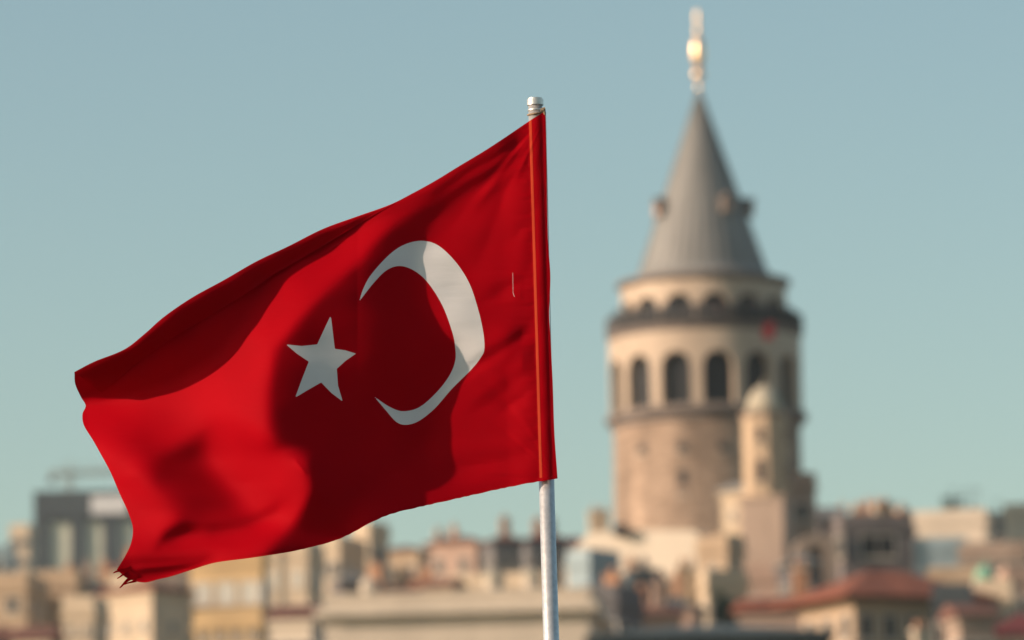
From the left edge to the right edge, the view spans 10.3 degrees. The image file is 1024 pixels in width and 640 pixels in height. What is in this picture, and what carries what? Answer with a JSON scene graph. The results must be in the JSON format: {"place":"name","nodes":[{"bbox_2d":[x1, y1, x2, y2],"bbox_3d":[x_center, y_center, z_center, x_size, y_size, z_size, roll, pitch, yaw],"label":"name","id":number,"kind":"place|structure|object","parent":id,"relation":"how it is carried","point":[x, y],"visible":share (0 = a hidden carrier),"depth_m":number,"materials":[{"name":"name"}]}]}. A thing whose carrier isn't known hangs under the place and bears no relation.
{"place":"outdoors","nodes":[
{"label":"outdoors","id":0,"kind":"place"},
{"bbox_2d":[0,0,1023,548],"label":"sky","id":1,"kind":"structure","parent":0,"point":[153,152],"materials":[{"name":"blue"}]},
{"bbox_3d":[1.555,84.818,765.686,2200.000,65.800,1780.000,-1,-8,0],"label":"ground","id":2,"kind":"structure","parent":0,"visible":0},
{"bbox_2d":[0,624,13,639],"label":"dark low roof","id":3,"kind":"structure","parent":2,"relation":"on","point":[6,632],"depth_m":351.34,"materials":[{"name":"tile"}]},
{"bbox_2d":[0,546,17,572],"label":"pale tower block","id":4,"kind":"structure","parent":2,"relation":"on","point":[8,559],"depth_m":853.72,"materials":[{"name":"concrete"}]},
{"bbox_2d":[9,524,37,575],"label":"pale tower block","id":5,"kind":"structure","parent":2,"relation":"on","point":[22,541],"depth_m":904.61,"materials":[{"name":"concrete"}]},
{"bbox_2d":[0,572,50,629],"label":"tan block","id":6,"kind":"structure","parent":2,"relation":"on","point":[25,597],"depth_m":401.58,"materials":[{"name":"concrete"}]},
{"bbox_2d":[2,597,20,613],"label":"window","id":7,"kind":"structure","parent":6,"relation":"in","point":[11,604],"depth_m":401.35,"materials":[{"name":"beige glass"}]},
{"bbox_2d":[8,626,65,639],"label":"gable house","id":8,"kind":"structure","parent":2,"relation":"on","point":[40,633],"depth_m":346.50,"materials":[{"name":"tile"}]},
{"bbox_2d":[35,570,88,632],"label":"tan block","id":9,"kind":"structure","parent":2,"relation":"on","point":[67,583],"depth_m":409.61,"materials":[{"name":"stone"}]},
{"bbox_2d":[48,461,111,490],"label":"tower crane","id":10,"kind":"object","parent":2,"relation":"on","point":[51,478],"visible":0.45,"depth_m":1026.40,"materials":[{"name":"paint"}]},
{"bbox_2d":[34,490,132,580],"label":"dark high rise","id":11,"kind":"structure","parent":2,"relation":"on","point":[76,529],"depth_m":1005.23,"materials":[{"name":"grey glass"}]},
{"bbox_2d":[59,595,111,639],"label":"cream small house","id":12,"kind":"structure","parent":2,"relation":"on","point":[86,617],"depth_m":366.24,"materials":[{"name":"stone"}]},
{"bbox_2d":[64,558,113,589],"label":"house","id":13,"kind":"structure","parent":2,"relation":"on","point":[87,566],"depth_m":526.69,"materials":[{"name":"brown stone"}]},
{"bbox_2d":[86,581,106,596],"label":"shadow gap house","id":14,"kind":"structure","parent":2,"relation":"on","point":[96,586],"depth_m":421.45,"materials":[{"name":"stone"}]},
{"bbox_2d":[95,550,140,587],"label":"house","id":15,"kind":"structure","parent":2,"relation":"on","point":[114,581],"depth_m":563.64,"materials":[{"name":"tile"}]},
{"bbox_2d":[94,582,198,639],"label":"cream gabled house","id":16,"kind":"structure","parent":2,"relation":"on","point":[148,611],"depth_m":397.54,"materials":[{"name":"beige stone"}]},
{"bbox_2d":[151,571,189,589],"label":"house","id":17,"kind":"structure","parent":2,"relation":"on","point":[181,580],"depth_m":542.13,"materials":[{"name":"brown stone"}]},
{"bbox_2d":[191,608,269,639],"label":"yellow house annex","id":18,"kind":"object","parent":2,"relation":"on","point":[241,624],"visible":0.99,"depth_m":381.40,"materials":[{"name":"stone"}]},
{"bbox_2d":[190,555,272,639],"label":"yellow house","id":19,"kind":"structure","parent":2,"relation":"on","point":[235,584],"depth_m":402.01,"materials":[{"name":"concrete"}]},
{"bbox_2d":[192,582,213,607],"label":"window","id":20,"kind":"structure","parent":19,"relation":"in","point":[204,598],"depth_m":402.33,"materials":[{"name":"beige glass"}]},
{"bbox_2d":[214,581,237,606],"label":"window","id":21,"kind":"structure","parent":19,"relation":"in","point":[225,591],"depth_m":401.94,"materials":[{"name":"beige glass"}]},
{"bbox_2d":[238,580,260,605],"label":"window","id":22,"kind":"structure","parent":19,"relation":"in","point":[249,590],"depth_m":401.55,"materials":[{"name":"beige glass"}]},
{"bbox_2d":[260,580,268,605],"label":"window","id":23,"kind":"structure","parent":19,"relation":"in","point":[262,583],"depth_m":401.45,"materials":[{"name":"beige glass"}]},
{"bbox_2d":[276,553,286,605],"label":"chimney stack","id":24,"kind":"object","parent":2,"relation":"on","point":[281,557],"visible":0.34,"depth_m":421.38,"materials":[{"name":"stone"}]},
{"bbox_2d":[264,604,324,639],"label":"cream house","id":25,"kind":"structure","parent":2,"relation":"on","point":[293,622],"depth_m":346.12,"materials":[{"name":"stone"}]},
{"bbox_2d":[268,544,325,639],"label":"cream house","id":26,"kind":"structure","parent":2,"relation":"on","point":[304,576],"depth_m":432.09,"materials":[{"name":"concrete"}]},
{"bbox_2d":[289,570,303,589],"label":"window","id":27,"kind":"structure","parent":26,"relation":"in","point":[296,576],"depth_m":431.74,"materials":[{"name":"beige glass"}]},
{"bbox_2d":[323,537,368,638],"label":"cream house","id":28,"kind":"structure","parent":2,"relation":"on","point":[343,555],"depth_m":502.89,"materials":[{"name":"concrete"}]},
{"bbox_2d":[328,561,339,577],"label":"window","id":29,"kind":"structure","parent":28,"relation":"in","point":[333,566],"depth_m":502.05,"materials":[{"name":"beige glass"}]},
{"bbox_2d":[327,571,364,593],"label":"slate dwelling","id":30,"kind":"structure","parent":2,"relation":"on","point":[349,582],"depth_m":476.90,"materials":[{"name":"beige stone"}]},
{"bbox_2d":[360,578,379,592],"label":"roof cupola","id":31,"kind":"object","parent":2,"relation":"on","point":[369,585],"visible":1,"depth_m":365.78,"materials":[{"name":"stone"}]},
{"bbox_2d":[350,522,391,586],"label":"tall narrow house","id":32,"kind":"structure","parent":2,"relation":"on","point":[376,536],"depth_m":543.58,"materials":[{"name":"concrete"}]},
{"bbox_2d":[360,560,433,592],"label":"row house","id":33,"kind":"structure","parent":2,"relation":"on","point":[400,576],"depth_m":454.23,"materials":[{"name":"tile"}]},
{"bbox_2d":[389,546,433,586],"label":"row house","id":34,"kind":"structure","parent":2,"relation":"on","point":[415,560],"depth_m":562.89,"materials":[{"name":"tile"}]},
{"bbox_2d":[417,578,467,591],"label":"roof hut","id":35,"kind":"object","parent":2,"relation":"on","point":[445,585],"visible":0.06,"depth_m":386.69,"materials":[{"name":"tile"}]},
{"bbox_2d":[422,523,483,579],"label":"row house","id":36,"kind":"structure","parent":2,"relation":"on","point":[454,554],"depth_m":593.46,"materials":[{"name":"tile"}]},
{"bbox_2d":[433,558,444,574],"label":"window","id":37,"kind":"structure","parent":36,"relation":"in","point":[438,562],"depth_m":593.88,"materials":[{"name":"beige glass"}]},
{"bbox_2d":[457,556,469,572],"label":"window","id":38,"kind":"structure","parent":36,"relation":"in","point":[463,562],"depth_m":592.87,"materials":[{"name":"beige glass"}]},
{"bbox_2d":[314,587,612,639],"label":"limestone palace","id":39,"kind":"structure","parent":2,"relation":"on","point":[506,614],"depth_m":330.81,"materials":[{"name":"beige stone"}]},
{"bbox_2d":[483,570,503,589],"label":"roof cupola","id":40,"kind":"object","parent":2,"relation":"on","point":[493,579],"visible":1,"depth_m":360.76,"materials":[{"name":"stone"}]},
{"bbox_2d":[478,514,525,572],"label":"row house","id":41,"kind":"structure","parent":2,"relation":"on","point":[502,553],"depth_m":587.95,"materials":[{"name":"tile"}]},
{"bbox_2d":[496,554,507,570],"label":"window","id":42,"kind":"structure","parent":41,"relation":"in","point":[500,558],"depth_m":587.54,"materials":[{"name":"grey glass"}]},
{"bbox_2d":[509,554,521,570],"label":"window","id":43,"kind":"structure","parent":41,"relation":"in","point":[514,558],"depth_m":587.82,"materials":[{"name":"grey glass"}]},
{"bbox_2d":[447,571,561,589],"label":"row house","id":44,"kind":"structure","parent":2,"relation":"on","point":[513,580],"depth_m":472.93,"materials":[{"name":"stone"}]},
{"bbox_2d":[522,570,541,588],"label":"roof cupola","id":45,"kind":"object","parent":2,"relation":"on","point":[531,579],"visible":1,"depth_m":362.80,"materials":[{"name":"stone"}]},
{"bbox_2d":[527,97,558,639],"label":"flagpole","id":46,"kind":"object","parent":2,"relation":"on","point":[548,548],"visible":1,"depth_m":17.94,"materials":[{"name":"metal"}]},
{"bbox_2d":[74,113,557,587],"bbox_3d":[-0.634,0.088,17.986,1.532,1.508,0.288,-2,-8,4],"label":"red flag","id":47,"kind":"object","parent":46,"relation":"hanging from","point":[337,381],"visible":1,"depth_m":17.98,"materials":[{"name":"fabric"}]},
{"bbox_2d":[522,515,569,587],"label":"row house","id":48,"kind":"structure","parent":2,"relation":"on","point":[531,553],"depth_m":603.04,"materials":[{"name":"beige brick"}]},
{"bbox_2d":[529,553,540,569],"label":"window","id":49,"kind":"structure","parent":48,"relation":"in","point":[534,557],"depth_m":602.50,"materials":[{"name":"grey glass"}]},
{"bbox_2d":[556,553,565,569],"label":"window","id":50,"kind":"structure","parent":48,"relation":"in","point":[561,557],"depth_m":603.09,"materials":[{"name":"grey glass"}]},
{"bbox_2d":[564,548,622,587],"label":"blue grey shed","id":51,"kind":"structure","parent":2,"relation":"on","point":[587,566],"depth_m":427.39,"materials":[{"name":"concrete"}]},
{"bbox_2d":[587,506,609,532],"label":"chimney stack","id":52,"kind":"object","parent":2,"relation":"on","point":[598,520],"visible":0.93,"depth_m":516.89,"materials":[{"name":"stone"}]},
{"bbox_2d":[585,567,646,632],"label":"shaded house","id":53,"kind":"structure","parent":2,"relation":"on","point":[625,608],"depth_m":352.38,"materials":[{"name":"stone"}]},
{"bbox_2d":[565,524,708,596],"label":"white terrace building","id":54,"kind":"structure","parent":2,"relation":"on","point":[665,550],"depth_m":456.48,"materials":[{"name":"concrete"}]},
{"bbox_2d":[622,569,662,604],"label":"dark flat dwelling","id":55,"kind":"structure","parent":2,"relation":"on","point":[632,578],"depth_m":381.44,"materials":[{"name":"stone"}]},
{"bbox_2d":[625,555,672,594],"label":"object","id":56,"kind":"structure","parent":2,"relation":"on","point":[631,563],"depth_m":413.14,"materials":[{"name":"tile"}]},
{"bbox_2d":[638,577,685,629],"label":"pale house foot","id":57,"kind":"object","parent":2,"relation":"on","point":[659,614],"visible":0.35,"depth_m":373.56},
{"bbox_2d":[665,569,707,626],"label":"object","id":58,"kind":"structure","parent":2,"relation":"on","point":[694,616],"depth_m":392.13,"materials":[{"name":"brown concrete"}]},
{"bbox_2d":[663,574,671,599],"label":"chimney stack","id":59,"kind":"object","parent":58,"relation":"on","point":[667,587],"visible":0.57,"depth_m":396.02,"materials":[{"name":"orange brick"}]},
{"bbox_2d":[605,9,807,534],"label":"round stone tower","id":60,"kind":"structure","parent":2,"relation":"on","point":[681,391],"depth_m":498.37,"materials":[{"name":"beige stone"}]},
{"bbox_2d":[636,356,650,407],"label":"arched window","id":61,"kind":"structure","parent":60,"relation":"in","point":[643,371],"depth_m":499.12,"materials":[{"name":"glass"}]},
{"bbox_2d":[665,352,691,403],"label":"arched window","id":62,"kind":"structure","parent":60,"relation":"in","point":[678,367],"depth_m":497.05,"materials":[{"name":"glass"}]},
{"bbox_2d":[669,294,691,321],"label":"gallery door","id":63,"kind":"structure","parent":60,"relation":"in","point":[675,301],"depth_m":498.88,"materials":[{"name":"stone"}]},
{"bbox_2d":[676,469,688,496],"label":"shaft window","id":64,"kind":"structure","parent":60,"relation":"in","point":[681,474],"depth_m":495.00,"materials":[{"name":"stone"}]},
{"bbox_2d":[702,293,725,318],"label":"gallery door","id":65,"kind":"structure","parent":60,"relation":"in","point":[715,297],"depth_m":498.51,"materials":[{"name":"stone"}]},
{"bbox_2d":[703,351,731,402],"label":"arched window","id":66,"kind":"structure","parent":60,"relation":"in","point":[717,365],"depth_m":496.69,"materials":[{"name":"glass"}]},
{"bbox_2d":[738,294,755,320],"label":"gallery door","id":67,"kind":"structure","parent":60,"relation":"in","point":[743,299],"depth_m":499.49,"materials":[{"name":"stone"}]},
{"bbox_2d":[745,352,764,402],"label":"arched window","id":68,"kind":"structure","parent":60,"relation":"in","point":[754,366],"depth_m":497.90,"materials":[{"name":"glass"}]},
{"bbox_2d":[762,321,773,338],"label":"red flag","id":69,"kind":"object","parent":60,"relation":"hanging from","point":[768,330],"visible":1,"depth_m":497.70,"materials":[{"name":"fabric"}]},
{"bbox_2d":[780,357,787,405],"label":"arched window","id":70,"kind":"structure","parent":60,"relation":"in","point":[783,368],"depth_m":500.59,"materials":[{"name":"glass"}]},
{"bbox_2d":[585,626,835,639],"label":"green roofed hall","id":71,"kind":"structure","parent":2,"relation":"on","point":[720,633],"depth_m":300.60,"materials":[{"name":"grey metal"}]},
{"bbox_2d":[694,534,747,571],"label":"stone buttress house","id":72,"kind":"structure","parent":2,"relation":"on","point":[722,552],"depth_m":434.59,"materials":[{"name":"stone"}]},
{"bbox_2d":[695,570,750,625],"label":"building","id":73,"kind":"structure","parent":2,"relation":"on","point":[733,584],"depth_m":401.74,"materials":[{"name":"stone"}]},
{"bbox_2d":[675,558,695,604],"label":"chimney stack","id":74,"kind":"object","parent":73,"relation":"on","point":[687,571],"visible":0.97,"depth_m":402.94,"materials":[{"name":"stone"}]},
{"bbox_2d":[709,602,726,625],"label":"window","id":75,"kind":"structure","parent":73,"relation":"in","point":[713,609],"depth_m":401.15,"materials":[{"name":"grey glass"}]},
{"bbox_2d":[711,588,738,625],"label":"roof tree","id":76,"kind":"object","parent":2,"relation":"on","point":[722,608],"visible":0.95,"depth_m":385.54,"materials":[{"name":"green plant"}]},
{"bbox_2d":[715,483,743,535],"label":"stone annex","id":77,"kind":"object","parent":2,"relation":"on","point":[730,494],"visible":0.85,"depth_m":443.85,"materials":[{"name":"beige stone"}]},
{"bbox_2d":[743,564,777,598],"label":"building","id":78,"kind":"structure","parent":2,"relation":"on","point":[763,580],"depth_m":416.66,"materials":[{"name":"stone"}]},
{"bbox_2d":[730,597,801,628],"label":"red roofed wing","id":79,"kind":"structure","parent":2,"relation":"on","point":[755,612],"depth_m":357.56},
{"bbox_2d":[790,561,809,596],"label":"chimney stack","id":80,"kind":"object","parent":79,"relation":"on","point":[800,580],"visible":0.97,"depth_m":362.88,"materials":[{"name":"orange brick"}]},
{"bbox_2d":[737,379,796,564],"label":"domed turret","id":81,"kind":"object","parent":2,"relation":"on","point":[767,516],"visible":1,"depth_m":441.22,"materials":[{"name":"brown stone"}]},
{"bbox_2d":[754,458,766,483],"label":"window","id":82,"kind":"structure","parent":81,"relation":"in","point":[760,463],"depth_m":441.12,"materials":[{"name":"brown stone"}]},
{"bbox_2d":[772,554,823,596],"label":"dark dormer house","id":83,"kind":"structure","parent":2,"relation":"on","point":[783,572],"depth_m":399.72,"materials":[{"name":"brown stone"}]},
{"bbox_2d":[789,472,818,543],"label":"stone annex","id":84,"kind":"object","parent":2,"relation":"on","point":[803,487],"visible":0.3,"depth_m":445.70,"materials":[{"name":"stone"}]},
{"bbox_2d":[795,501,811,522],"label":"window","id":85,"kind":"structure","parent":84,"relation":"in","point":[802,507],"depth_m":445.56,"materials":[{"name":"black glass"}]},
{"bbox_2d":[793,533,836,588],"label":"arched chimney wall","id":86,"kind":"structure","parent":2,"relation":"on","point":[818,546],"depth_m":406.26,"materials":[{"name":"brown stone"}]},
{"bbox_2d":[816,507,847,539],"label":"building","id":87,"kind":"structure","parent":2,"relation":"on","point":[825,516],"depth_m":458.35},
{"bbox_2d":[839,497,905,513],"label":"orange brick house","id":88,"kind":"structure","parent":2,"relation":"on","point":[867,506],"depth_m":552.07,"materials":[{"name":"brick"}]},
{"bbox_2d":[830,514,915,581],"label":"glazed attic","id":89,"kind":"object","parent":2,"relation":"on","point":[863,542],"visible":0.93,"depth_m":454.35,"materials":[{"name":"concrete"}]},
{"bbox_2d":[836,533,844,562],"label":"window","id":90,"kind":"structure","parent":89,"relation":"in","point":[841,537],"depth_m":454.34,"materials":[{"name":"grey glass"}]},
{"bbox_2d":[859,534,898,558],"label":"window","id":91,"kind":"structure","parent":89,"relation":"in","point":[872,546],"depth_m":454.23,"materials":[{"name":"black glass"}]},
{"bbox_2d":[871,501,888,513],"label":"chimney stack","id":92,"kind":"object","parent":2,"relation":"on","point":[877,508],"visible":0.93,"depth_m":540.32,"materials":[{"name":"stone"}]},
{"bbox_2d":[771,570,1000,639],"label":"red roofed mansion","id":93,"kind":"structure","parent":2,"relation":"on","point":[880,605],"depth_m":347.42,"materials":[{"name":"tile"}]},
{"bbox_2d":[840,614,849,639],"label":"window","id":94,"kind":"structure","parent":93,"relation":"in","point":[844,619],"depth_m":346.66,"materials":[{"name":"beige glass"}]},
{"bbox_2d":[857,613,874,639],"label":"window","id":95,"kind":"structure","parent":93,"relation":"in","point":[866,630],"depth_m":346.15,"materials":[{"name":"grey glass"}]},
{"bbox_2d":[882,614,897,639],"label":"window","id":96,"kind":"structure","parent":93,"relation":"in","point":[889,622],"depth_m":346.83,"materials":[{"name":"black glass"}]},
{"bbox_2d":[905,614,920,639],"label":"window","id":97,"kind":"structure","parent":93,"relation":"in","point":[909,619],"depth_m":347.51,"materials":[{"name":"grey glass"}]},
{"bbox_2d":[909,621,930,639],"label":"chimney stack","id":98,"kind":"object","parent":2,"relation":"on","point":[918,633],"visible":1,"depth_m":305.38,"materials":[{"name":"stone"}]},
{"bbox_2d":[913,537,965,577],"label":"terrace block","id":99,"kind":"structure","parent":2,"relation":"on","point":[936,551],"depth_m":499.10,"materials":[{"name":"concrete"}]},
{"bbox_2d":[929,583,973,639],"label":"dark wing","id":100,"kind":"structure","parent":2,"relation":"on","point":[943,595],"depth_m":339.05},
{"bbox_2d":[933,622,944,639],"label":"window","id":101,"kind":"structure","parent":100,"relation":"in","point":[939,634],"depth_m":338.88,"materials":[{"name":"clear glass"}]},
{"bbox_2d":[910,487,995,574],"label":"white house","id":102,"kind":"structure","parent":2,"relation":"on","point":[975,525],"depth_m":523.38,"materials":[{"name":"paint"}]},
{"bbox_2d":[927,565,990,589],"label":"ochre low house","id":103,"kind":"structure","parent":2,"relation":"on","point":[957,574],"depth_m":441.78,"materials":[{"name":"stone"}]},
{"bbox_2d":[937,604,1001,639],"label":"brown lean to","id":104,"kind":"object","parent":2,"relation":"on","point":[970,621],"visible":1,"depth_m":320.99,"materials":[{"name":"stone"}]},
{"bbox_2d":[973,558,996,590],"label":"green domed turret","id":105,"kind":"object","parent":2,"relation":"on","point":[985,572],"visible":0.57,"depth_m":400.87,"materials":[{"name":"metal"}]},
{"bbox_2d":[957,541,1023,570],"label":"balcony house","id":106,"kind":"structure","parent":2,"relation":"on","point":[997,555],"depth_m":482.25,"materials":[{"name":"brown stone"}]},
{"bbox_2d":[977,579,1018,626],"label":"tiny cream dwelling","id":107,"kind":"structure","parent":2,"relation":"on","point":[1004,590],"depth_m":351.15,"materials":[{"name":"stone"}]},
{"bbox_2d":[994,499,1004,541],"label":"recessed house","id":108,"kind":"structure","parent":2,"relation":"on","point":[999,534],"depth_m":532.42,"materials":[{"name":"concrete"}]},
{"bbox_2d":[994,613,1023,639],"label":"dark red roofed house","id":109,"kind":"structure","parent":2,"relation":"on","point":[1011,628],"depth_m":330.83,"materials":[{"name":"brown stone"}]},
{"bbox_2d":[995,566,1023,614],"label":"pink low house","id":110,"kind":"structure","parent":2,"relation":"on","point":[1015,574],"depth_m":426.46,"materials":[{"name":"stone"}]},
{"bbox_2d":[1002,503,1023,541],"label":"white house","id":111,"kind":"structure","parent":2,"relation":"on","point":[1013,517],"depth_m":518.21,"materials":[{"name":"concrete"}]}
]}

